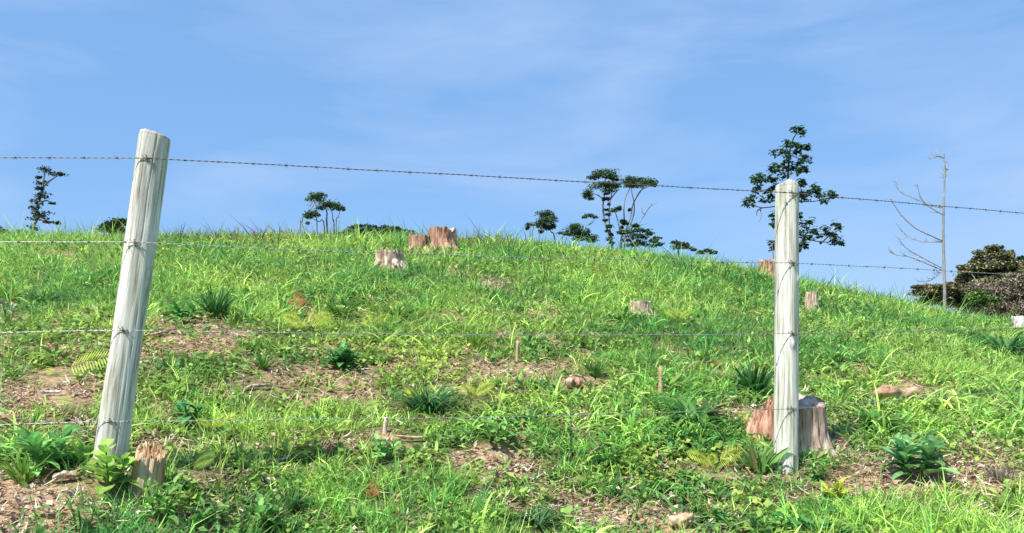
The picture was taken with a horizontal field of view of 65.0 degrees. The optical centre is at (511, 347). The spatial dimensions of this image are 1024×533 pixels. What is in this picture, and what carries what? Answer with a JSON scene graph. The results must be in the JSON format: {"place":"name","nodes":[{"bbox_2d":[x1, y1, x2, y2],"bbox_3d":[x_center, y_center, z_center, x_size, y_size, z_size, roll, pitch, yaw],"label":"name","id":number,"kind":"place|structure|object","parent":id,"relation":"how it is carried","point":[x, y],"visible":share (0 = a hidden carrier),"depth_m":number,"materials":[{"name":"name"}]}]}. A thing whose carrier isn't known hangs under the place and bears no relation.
{"place":"outdoors","nodes":[
{"label":"outdoors","id":0,"kind":"place"},
{"bbox_2d":[0,236,1023,532],"bbox_3d":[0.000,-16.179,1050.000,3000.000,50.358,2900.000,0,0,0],"label":"hillside ground","id":1,"kind":"structure","parent":0,"point":[472,490],"depth_m":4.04,"materials":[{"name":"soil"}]},
{"bbox_2d":[0,298,17,320],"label":"broad leaved weed","id":2,"kind":"object","parent":1,"relation":"on","point":[4,309],"visible":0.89,"depth_m":5.54,"materials":[{"name":"green plant"}]},
{"bbox_2d":[0,412,19,422],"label":"fallen log","id":3,"kind":"object","parent":1,"relation":"on","point":[4,417],"visible":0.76,"depth_m":3.44,"materials":[{"name":"brown wood"}]},
{"bbox_2d":[0,285,34,300],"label":"grass clump","id":4,"kind":"object","parent":1,"relation":"on","point":[16,292],"visible":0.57,"depth_m":6.35,"materials":[{"name":"green plant"}]},
{"bbox_2d":[0,448,53,484],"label":"grass clump","id":5,"kind":"object","parent":1,"relation":"on","point":[19,472],"visible":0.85,"depth_m":2.91,"materials":[{"name":"green plant"}]},
{"bbox_2d":[1,423,90,476],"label":"broad leaved weed","id":6,"kind":"object","parent":1,"relation":"on","point":[33,443],"visible":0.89,"depth_m":3.06,"materials":[{"name":"green plant"}]},
{"bbox_2d":[13,287,78,304],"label":"grass clump","id":7,"kind":"object","parent":1,"relation":"on","point":[44,299],"visible":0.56,"depth_m":6.23,"materials":[{"name":"green plant"}]},
{"bbox_2d":[25,165,68,233],"bbox_3d":[-19.760,-4.882,34.174,1.766,5.592,1.557,0,0,0],"label":"slender tree","id":8,"kind":"object","parent":1,"relation":"on","point":[38,215],"visible":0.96,"depth_m":34.03,"materials":[{"name":"green plant"}]},
{"bbox_2d":[40,390,61,392],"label":"fallen branch","id":9,"kind":"object","parent":1,"relation":"on","point":[50,391],"visible":1,"depth_m":3.86,"materials":[{"name":"grey wood"}]},
{"bbox_2d":[52,470,77,480],"bbox_3d":[-1.642,0.469,2.955,0.083,0.038,0.042,0,0,-30],"label":"wood chunk","id":10,"kind":"object","parent":1,"relation":"on","point":[64,474],"visible":0.98,"depth_m":2.94,"materials":[{"name":"beige wood"}]},
{"bbox_2d":[46,349,108,374],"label":"fern","id":11,"kind":"object","parent":1,"relation":"on","point":[86,363],"visible":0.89,"depth_m":4.22,"materials":[{"name":"green plant"}]},
{"bbox_2d":[55,393,101,405],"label":"fern","id":12,"kind":"object","parent":1,"relation":"on","point":[76,402],"visible":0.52,"depth_m":3.77,"materials":[{"name":"green plant"}]},
{"bbox_2d":[53,491,109,532],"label":"broad leaved weed","id":13,"kind":"object","parent":1,"relation":"on","point":[77,514],"visible":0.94,"depth_m":2.62,"materials":[{"name":"green plant"}]},
{"bbox_2d":[80,438,139,495],"bbox_3d":[-1.478,0.447,2.921,0.222,0.213,0.214,0,0,0],"label":"broad leaved weed","id":14,"kind":"object","parent":1,"relation":"on","point":[108,470],"visible":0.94,"depth_m":2.92,"materials":[{"name":"green plant"}]},
{"bbox_2d":[93,217,126,233],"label":"round bush","id":15,"kind":"object","parent":1,"relation":"on","point":[107,223],"visible":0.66,"depth_m":25.73,"materials":[{"name":"green plant"}]},
{"bbox_2d":[93,128,170,465],"bbox_3d":[-1.489,-0.129,3.136,0.122,1.432,0.126,8,0,0],"label":"fence post","id":16,"kind":"object","parent":1,"relation":"on","point":[135,280],"visible":0.89,"depth_m":3.09,"materials":[{"name":"grey wood"}]},
{"bbox_2d":[0,154,1023,213],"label":"barbed wire","id":17,"kind":"object","parent":16,"relation":"attached to","point":[317,166],"visible":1,"depth_m":3.40,"materials":[{"name":"grey metal"}]},
{"bbox_2d":[128,441,167,497],"bbox_3d":[-1.373,0.476,3.015,0.151,0.246,0.104,0,0,0],"label":"splintered stump","id":18,"kind":"object","parent":1,"relation":"on","point":[150,460],"visible":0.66,"depth_m":2.98,"materials":[{"name":"brown wood"}]},
{"bbox_2d":[129,472,187,527],"bbox_3d":[-1.242,0.545,2.836,0.191,0.209,0.183,0,0,0],"label":"broad leaved weed","id":19,"kind":"object","parent":1,"relation":"on","point":[166,500],"visible":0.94,"depth_m":2.83,"materials":[{"name":"green plant"}]},
{"bbox_2d":[150,328,174,335],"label":"fallen branch","id":20,"kind":"object","parent":1,"relation":"on","point":[160,332],"visible":0.96,"depth_m":5.15,"materials":[{"name":"brown wood"}]},
{"bbox_2d":[162,300,204,323],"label":"broad leaved weed","id":21,"kind":"object","parent":1,"relation":"on","point":[179,313],"visible":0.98,"depth_m":5.63,"materials":[{"name":"green plant"}]},
{"bbox_2d":[167,392,208,425],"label":"broad leaved weed","id":22,"kind":"object","parent":1,"relation":"on","point":[182,406],"visible":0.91,"depth_m":3.83,"materials":[{"name":"green plant"}]},
{"bbox_2d":[172,450,216,469],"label":"fern","id":23,"kind":"object","parent":1,"relation":"on","point":[203,459],"visible":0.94,"depth_m":3.29,"materials":[{"name":"green plant"}]},
{"bbox_2d":[191,495,231,529],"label":"broad leaved weed","id":24,"kind":"object","parent":1,"relation":"on","point":[210,513],"visible":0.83,"depth_m":2.93,"materials":[{"name":"green plant"}]},
{"bbox_2d":[183,285,241,319],"bbox_3d":[-2.228,-0.335,5.980,0.441,0.288,0.420,0,0,0],"label":"grass clump","id":25,"kind":"object","parent":1,"relation":"on","point":[214,307],"visible":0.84,"depth_m":5.93,"materials":[{"name":"green plant"}]},
{"bbox_2d":[196,414,236,430],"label":"fern","id":26,"kind":"object","parent":1,"relation":"on","point":[230,417],"visible":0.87,"depth_m":3.77,"materials":[{"name":"green plant"}]},
{"bbox_2d":[241,306,259,322],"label":"broad leaved weed","id":27,"kind":"object","parent":1,"relation":"on","point":[245,318],"visible":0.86,"depth_m":5.91,"materials":[{"name":"green plant"}]},
{"bbox_2d":[244,383,273,388],"bbox_3d":[-1.419,0.216,4.513,0.027,0.025,0.208,0,0,30],"label":"wood slab","id":28,"kind":"object","parent":1,"relation":"on","point":[258,385],"depth_m":4.50,"materials":[{"name":"brown wood"}]},
{"bbox_2d":[248,350,278,370],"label":"grass clump","id":29,"kind":"object","parent":1,"relation":"on","point":[263,363],"visible":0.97,"depth_m":4.82,"materials":[{"name":"green plant"}]},
{"bbox_2d":[249,494,285,532],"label":"broad leaved weed","id":30,"kind":"object","parent":1,"relation":"on","point":[261,510],"visible":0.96,"depth_m":2.99,"materials":[{"name":"green plant"}]},
{"bbox_2d":[261,309,289,322],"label":"fern","id":31,"kind":"object","parent":1,"relation":"on","point":[274,315],"visible":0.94,"depth_m":6.09,"materials":[{"name":"green plant"}]},
{"bbox_2d":[270,482,316,513],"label":"grass clump","id":32,"kind":"object","parent":1,"relation":"on","point":[293,503],"visible":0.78,"depth_m":3.19,"materials":[{"name":"green plant"}]},
{"bbox_2d":[289,292,306,309],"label":"dead fern","id":33,"kind":"object","parent":1,"relation":"on","point":[302,300],"visible":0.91,"depth_m":6.67,"materials":[{"name":"brown plant"}]},
{"bbox_2d":[283,311,332,331],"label":"fern","id":34,"kind":"object","parent":1,"relation":"on","point":[312,321],"visible":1,"depth_m":5.83,"materials":[{"name":"green plant"}]},
{"bbox_2d":[300,191,345,234],"bbox_3d":[-7.539,-3.960,31.909,2.020,4.530,1.035,0,0,7],"label":"umbrella tree","id":35,"kind":"object","parent":1,"relation":"on","point":[314,197],"visible":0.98,"depth_m":31.79,"materials":[{"name":"green plant"}]},
{"bbox_2d":[316,299,368,322],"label":"grass clump","id":36,"kind":"object","parent":1,"relation":"on","point":[347,310],"visible":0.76,"depth_m":6.40,"materials":[{"name":"green plant"}]},
{"bbox_2d":[320,340,368,368],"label":"broad leaved weed","id":37,"kind":"object","parent":1,"relation":"on","point":[343,354],"visible":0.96,"depth_m":5.01,"materials":[{"name":"green plant"}]},
{"bbox_2d":[339,399,378,417],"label":"fern","id":38,"kind":"object","parent":1,"relation":"on","point":[357,402],"visible":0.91,"depth_m":4.25,"materials":[{"name":"green plant"}]},
{"bbox_2d":[323,223,418,236],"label":"distant woodland","id":39,"kind":"object","parent":1,"relation":"on","point":[363,227],"visible":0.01,"depth_m":279.50,"materials":[{"name":"green plant"}]},
{"bbox_2d":[364,480,379,498],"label":"dead fern","id":40,"kind":"object","parent":1,"relation":"on","point":[375,493],"visible":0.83,"depth_m":3.40,"materials":[{"name":"brown plant"}]},
{"bbox_2d":[362,313,389,327],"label":"fern","id":41,"kind":"object","parent":1,"relation":"on","point":[384,314],"visible":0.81,"depth_m":6.18,"materials":[{"name":"green plant"}]},
{"bbox_2d":[382,416,388,433],"bbox_3d":[-0.646,0.413,4.089,0.033,0.132,0.032,0,0,37],"label":"cut sapling stub","id":42,"kind":"object","parent":1,"relation":"on","point":[385,427],"visible":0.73,"depth_m":4.08,"materials":[{"name":"brown wood"}]},
{"bbox_2d":[370,433,402,460],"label":"broad leaved weed","id":43,"kind":"object","parent":1,"relation":"on","point":[383,451],"visible":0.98,"depth_m":3.78,"materials":[{"name":"green plant"}]},
{"bbox_2d":[373,248,407,273],"bbox_3d":[-1.285,-0.895,8.593,0.442,0.304,0.490,0,0,21],"label":"tree stump","id":44,"kind":"object","parent":1,"relation":"on","point":[389,257],"visible":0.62,"depth_m":8.48,"materials":[{"name":"brown wood"}]},
{"bbox_2d":[370,298,432,320],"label":"grass clump","id":45,"kind":"object","parent":1,"relation":"on","point":[395,307],"visible":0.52,"depth_m":6.42,"materials":[{"name":"green plant"}]},
{"bbox_2d":[404,387,416,405],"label":"fern","id":46,"kind":"object","parent":1,"relation":"on","point":[407,390],"visible":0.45,"depth_m":4.44,"materials":[{"name":"green plant"}]},
{"bbox_2d":[396,435,426,438],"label":"fallen branch","id":47,"kind":"object","parent":1,"relation":"on","point":[405,436],"visible":0.98,"depth_m":3.99,"materials":[{"name":"brown wood"}]},
{"bbox_2d":[408,233,431,254],"bbox_3d":[-1.212,-1.327,10.701,0.413,0.350,0.378,0,0,0],"label":"tree stump","id":48,"kind":"object","parent":1,"relation":"on","point":[420,239],"visible":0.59,"depth_m":10.57,"materials":[{"name":"brown wood"}]},
{"bbox_2d":[382,381,469,422],"bbox_3d":[-0.470,0.284,4.383,0.537,0.224,0.539,0,0,0],"label":"grass clump","id":49,"kind":"object","parent":1,"relation":"on","point":[431,405],"visible":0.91,"depth_m":4.32,"materials":[{"name":"green plant"}]},
{"bbox_2d":[428,226,458,253],"bbox_3d":[-0.959,-1.464,11.108,0.469,0.405,0.669,0,0,0],"label":"tree stump","id":50,"kind":"object","parent":1,"relation":"on","point":[443,235],"visible":0.69,"depth_m":11.02,"materials":[{"name":"brown wood"}]},
{"bbox_2d":[453,469,495,487],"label":"fern","id":51,"kind":"object","parent":1,"relation":"on","point":[462,476],"visible":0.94,"depth_m":3.58,"materials":[{"name":"green plant"}]},
{"bbox_2d":[457,325,493,349],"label":"grass clump","id":52,"kind":"object","parent":1,"relation":"on","point":[474,341],"visible":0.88,"depth_m":5.59,"materials":[{"name":"green plant"}]},
{"bbox_2d":[459,381,493,399],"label":"fern","id":53,"kind":"object","parent":1,"relation":"on","point":[479,391],"visible":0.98,"depth_m":4.61,"materials":[{"name":"green plant"}]},
{"bbox_2d":[39,232,963,313],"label":"crest seed stalks","id":54,"kind":"object","parent":1,"relation":"on","point":[586,247],"visible":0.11,"depth_m":13.07,"materials":[{"name":"green plant"}]},
{"bbox_2d":[475,413,529,448],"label":"broad leaved weed","id":55,"kind":"object","parent":1,"relation":"on","point":[494,426],"visible":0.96,"depth_m":4.04,"materials":[{"name":"green plant"}]},
{"bbox_2d":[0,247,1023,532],"bbox_3d":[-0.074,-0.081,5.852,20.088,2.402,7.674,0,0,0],"label":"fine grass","id":56,"kind":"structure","parent":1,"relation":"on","point":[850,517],"depth_m":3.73,"materials":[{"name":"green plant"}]},
{"bbox_2d":[0,206,1023,381],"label":"slope grass","id":57,"kind":"structure","parent":1,"relation":"on","point":[400,239],"depth_m":8.47,"materials":[{"name":"green plant"}]},
{"bbox_2d":[0,233,1023,532],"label":"creeping weeds","id":58,"kind":"object","parent":1,"relation":"on","point":[212,361],"visible":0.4,"depth_m":4.92,"materials":[{"name":"green plant"}]},
{"bbox_2d":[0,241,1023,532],"bbox_3d":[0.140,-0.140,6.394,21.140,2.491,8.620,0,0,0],"label":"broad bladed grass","id":59,"kind":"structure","parent":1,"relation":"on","point":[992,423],"depth_m":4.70,"materials":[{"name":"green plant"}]},
{"bbox_2d":[0,235,1023,532],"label":"broad leaved undergrowth","id":60,"kind":"object","parent":1,"relation":"on","point":[670,439],"visible":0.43,"depth_m":4.37,"materials":[{"name":"green plant"}]},
{"bbox_2d":[515,340,518,362],"bbox_3d":[0.033,0.044,5.390,0.031,0.206,0.027,0,0,0],"label":"cut sapling stub","id":61,"kind":"object","parent":1,"relation":"on","point":[517,351],"visible":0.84,"depth_m":5.38,"materials":[{"name":"brown wood"}]},
{"bbox_2d":[506,500,566,532],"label":"grass clump","id":62,"kind":"object","parent":1,"relation":"on","point":[537,518],"visible":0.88,"depth_m":3.31,"materials":[{"name":"green plant"}]},
{"bbox_2d":[525,209,558,242],"bbox_3d":[1.105,-3.365,30.075,1.309,3.670,1.290,0,0,0],"label":"flat topped tree","id":63,"kind":"object","parent":1,"relation":"on","point":[546,221],"visible":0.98,"depth_m":30.05,"materials":[{"name":"green plant"}]},
{"bbox_2d":[564,376,590,388],"bbox_3d":[0.404,0.219,4.936,0.173,0.080,0.093,0,0,-25],"label":"wood chunk","id":64,"kind":"object","parent":1,"relation":"on","point":[571,382],"visible":0.85,"depth_m":4.90,"materials":[{"name":"brown wood"}]},
{"bbox_2d":[556,213,599,242],"bbox_3d":[2.461,-3.252,30.025,1.677,3.580,1.395,0,0,0],"label":"bushy tree","id":65,"kind":"object","parent":1,"relation":"on","point":[574,230],"visible":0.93,"depth_m":29.95,"materials":[{"name":"green plant"}]},
{"bbox_2d":[579,356,608,377],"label":"grass clump","id":66,"kind":"object","parent":1,"relation":"on","point":[595,370],"visible":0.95,"depth_m":5.14,"materials":[{"name":"green plant"}]},
{"bbox_2d":[582,168,621,249],"bbox_3d":[3.584,-4.096,31.905,1.722,6.185,1.577,0,0,0],"label":"umbrella tree","id":67,"kind":"object","parent":1,"relation":"on","point":[608,188],"visible":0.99,"depth_m":31.80,"materials":[{"name":"green plant"}]},
{"bbox_2d":[585,438,637,467],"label":"grass clump","id":68,"kind":"object","parent":1,"relation":"on","point":[602,459],"visible":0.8,"depth_m":3.90,"materials":[{"name":"green plant"}]},
{"bbox_2d":[610,175,657,249],"bbox_3d":[5.090,-3.953,33.471,2.163,6.397,1.476,0,0,0],"label":"umbrella tree","id":69,"kind":"object","parent":1,"relation":"on","point":[640,180],"visible":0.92,"depth_m":33.44,"materials":[{"name":"green plant"}]},
{"bbox_2d":[616,223,664,248],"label":"spreading bush","id":70,"kind":"object","parent":1,"relation":"on","point":[633,233],"visible":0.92,"depth_m":28.85,"materials":[{"name":"green plant"}]},
{"bbox_2d":[629,301,659,317],"bbox_3d":[1.122,-0.305,6.956,0.288,0.200,0.212,0,0,0],"label":"tree stump","id":71,"kind":"object","parent":1,"relation":"on","point":[640,303],"visible":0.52,"depth_m":6.88,"materials":[{"name":"brown wood"}]},
{"bbox_2d":[658,365,662,391],"bbox_3d":[0.906,0.207,4.917,0.033,0.199,0.033,0,0,0],"label":"cut sapling stub","id":72,"kind":"object","parent":1,"relation":"on","point":[660,373],"visible":0.84,"depth_m":4.91,"materials":[{"name":"brown wood"}]},
{"bbox_2d":[666,307,691,321],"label":"fern","id":73,"kind":"object","parent":1,"relation":"on","point":[678,313],"visible":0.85,"depth_m":6.73,"materials":[{"name":"green plant"}]},
{"bbox_2d":[668,512,693,528],"bbox_3d":[0.691,0.709,3.291,0.104,0.071,0.075,0,0,12],"label":"wood chunk","id":74,"kind":"object","parent":1,"relation":"on","point":[688,517],"visible":0.94,"depth_m":3.27,"materials":[{"name":"beige wood"}]},
{"bbox_2d":[669,239,696,253],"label":"bush","id":75,"kind":"object","parent":1,"relation":"on","point":[677,243],"visible":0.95,"depth_m":26.83,"materials":[{"name":"green plant"}]},
{"bbox_2d":[682,315,695,326],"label":"broad leaved weed","id":76,"kind":"object","parent":1,"relation":"on","point":[686,319],"visible":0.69,"depth_m":6.63,"materials":[{"name":"green plant"}]},
{"bbox_2d":[649,390,744,429],"bbox_3d":[1.002,0.340,4.399,0.579,0.210,0.507,0,0,35],"label":"grass clump","id":77,"kind":"object","parent":1,"relation":"on","point":[682,405],"visible":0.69,"depth_m":4.38,"materials":[{"name":"green plant"}]},
{"bbox_2d":[695,317,717,324],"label":"fern","id":78,"kind":"object","parent":1,"relation":"on","point":[713,322],"visible":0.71,"depth_m":6.68,"materials":[{"name":"green plant"}]},
{"bbox_2d":[696,248,717,258],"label":"bush","id":79,"kind":"object","parent":1,"relation":"on","point":[710,251],"visible":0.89,"depth_m":24.21,"materials":[{"name":"green plant"}]},
{"bbox_2d":[686,445,741,468],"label":"fern","id":80,"kind":"object","parent":1,"relation":"on","point":[713,456],"visible":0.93,"depth_m":3.83,"materials":[{"name":"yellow plant"}]},
{"bbox_2d":[727,358,773,395],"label":"grass clump","id":81,"kind":"object","parent":1,"relation":"on","point":[761,382],"visible":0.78,"depth_m":4.92,"materials":[{"name":"green plant"}]},
{"bbox_2d":[734,439,791,475],"bbox_3d":[1.189,0.518,3.794,0.294,0.187,0.266,0,0,-20],"label":"grass clump","id":82,"kind":"object","parent":1,"relation":"on","point":[753,462],"visible":0.95,"depth_m":3.78,"materials":[{"name":"green plant"}]},
{"bbox_2d":[758,259,774,277],"bbox_3d":[4.010,-1.193,12.739,0.415,0.442,0.412,0,0,0],"label":"tree stump","id":83,"kind":"object","parent":1,"relation":"on","point":[770,266],"visible":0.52,"depth_m":12.60,"materials":[{"name":"brown wood"}]},
{"bbox_2d":[773,179,799,473],"bbox_3d":[1.308,-0.027,3.826,0.119,1.534,0.124,0,0,0],"label":"fence post","id":84,"kind":"object","parent":1,"relation":"on","point":[786,352],"visible":0.94,"depth_m":3.79,"materials":[{"name":"grey wood"}]},
{"bbox_2d":[0,327,1015,337],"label":"barbed wire","id":85,"kind":"object","parent":84,"relation":"attached to","point":[193,331],"visible":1,"depth_m":3.42,"materials":[{"name":"grey metal"}]},
{"bbox_2d":[0,389,1023,425],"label":"barbed wire","id":86,"kind":"object","parent":84,"relation":"attached to","point":[667,412],"visible":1,"depth_m":3.42,"materials":[{"name":"grey metal"}]},
{"bbox_2d":[0,240,1023,275],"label":"barbed wire","id":87,"kind":"object","parent":84,"relation":"attached to","point":[623,259],"visible":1,"depth_m":3.44,"materials":[{"name":"grey metal"}]},
{"bbox_2d":[745,393,836,460],"bbox_3d":[1.406,0.409,4.120,0.317,0.408,0.475,0,0,-26],"label":"tree stump","id":88,"kind":"object","parent":1,"relation":"on","point":[813,433],"visible":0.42,"depth_m":3.96,"materials":[{"name":"brown wood"}]},
{"bbox_2d":[740,125,845,258],"bbox_3d":[5.253,-2.596,15.007,2.142,3.041,0.866,0,0,0],"label":"leaved tree","id":89,"kind":"object","parent":1,"relation":"on","point":[815,189],"visible":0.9,"depth_m":14.94,"materials":[{"name":"green plant"}]},
{"bbox_2d":[805,291,818,311],"bbox_3d":[3.381,-0.491,9.090,0.181,0.296,0.190,0,0,0],"label":"tree stump","id":90,"kind":"object","parent":1,"relation":"on","point":[811,296],"visible":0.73,"depth_m":9.03,"materials":[{"name":"brown wood"}]},
{"bbox_2d":[801,459,832,480],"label":"broad leaved weed","id":91,"kind":"object","parent":1,"relation":"on","point":[821,469],"visible":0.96,"depth_m":3.67,"materials":[{"name":"green plant"}]},
{"bbox_2d":[818,477,853,502],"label":"broad leaved weed","id":92,"kind":"object","parent":1,"relation":"on","point":[838,489],"visible":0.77,"depth_m":3.44,"materials":[{"name":"yellow plant"}]},
{"bbox_2d":[837,402,913,433],"bbox_3d":[2.021,0.390,4.466,0.412,0.182,0.425,0,0,0],"label":"grass clump","id":93,"kind":"object","parent":1,"relation":"on","point":[867,416],"visible":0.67,"depth_m":4.42,"materials":[{"name":"green plant"}]},
{"bbox_2d":[873,385,925,399],"bbox_3d":[2.467,0.290,5.127,0.385,0.110,0.119,0,0,-21],"label":"fallen log","id":94,"kind":"object","parent":1,"relation":"on","point":[885,391],"visible":0.79,"depth_m":5.08,"materials":[{"name":"brown wood"}]},
{"bbox_2d":[872,430,959,482],"bbox_3d":[1.803,0.497,3.620,0.353,0.256,0.327,0,0,0],"label":"broad leaved weed","id":95,"kind":"object","parent":1,"relation":"on","point":[905,448],"visible":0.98,"depth_m":3.59,"materials":[{"name":"green plant"}]},
{"bbox_2d":[887,148,948,309],"bbox_3d":[8.499,-2.370,17.140,1.521,3.735,0.714,0,0,-16],"label":"dead tree","id":96,"kind":"object","parent":1,"relation":"on","point":[943,267],"visible":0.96,"depth_m":16.98,"materials":[{"name":"grey wood"}]},
{"bbox_2d":[907,281,968,307],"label":"brown scrub","id":97,"kind":"object","parent":1,"relation":"on","point":[955,292],"visible":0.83,"depth_m":23.77,"materials":[{"name":"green plant"}]},
{"bbox_2d":[962,289,1003,315],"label":"green bush","id":98,"kind":"object","parent":1,"relation":"on","point":[979,297],"visible":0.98,"depth_m":22.92,"materials":[{"name":"green plant"}]},
{"bbox_2d":[950,270,1023,320],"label":"brown thicket","id":99,"kind":"object","parent":1,"relation":"on","point":[1012,292],"visible":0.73,"depth_m":25.85,"materials":[{"name":"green plant"}]},
{"bbox_2d":[953,244,1023,316],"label":"scrub tree","id":100,"kind":"object","parent":1,"relation":"on","point":[1005,264],"visible":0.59,"depth_m":29.69,"materials":[{"name":"green plant"}]},
{"bbox_2d":[969,330,1023,358],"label":"grass clump","id":101,"kind":"object","parent":1,"relation":"on","point":[1013,346],"visible":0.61,"depth_m":7.78,"materials":[{"name":"green plant"}]},
{"bbox_2d":[977,461,1020,483],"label":"grass clump","id":102,"kind":"object","parent":1,"relation":"on","point":[992,473],"visible":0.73,"depth_m":3.56,"materials":[{"name":"grey plant"}]},
{"bbox_2d":[1011,315,1023,327],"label":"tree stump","id":103,"kind":"object","parent":1,"relation":"on","point":[1018,320],"visible":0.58,"depth_m":11.48,"materials":[{"name":"white wood"}]},
{"bbox_2d":[1015,255,1023,260],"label":"distant tree","id":104,"kind":"object","parent":1,"relation":"on","point":[1020,258],"visible":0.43,"depth_m":43.58,"materials":[{"name":"green plant"}]},
{"bbox_2d":[0,0,1023,317],"label":"sky","id":105,"kind":"structure","parent":0,"point":[681,93],"materials":[{"name":"blue"}]}
]}

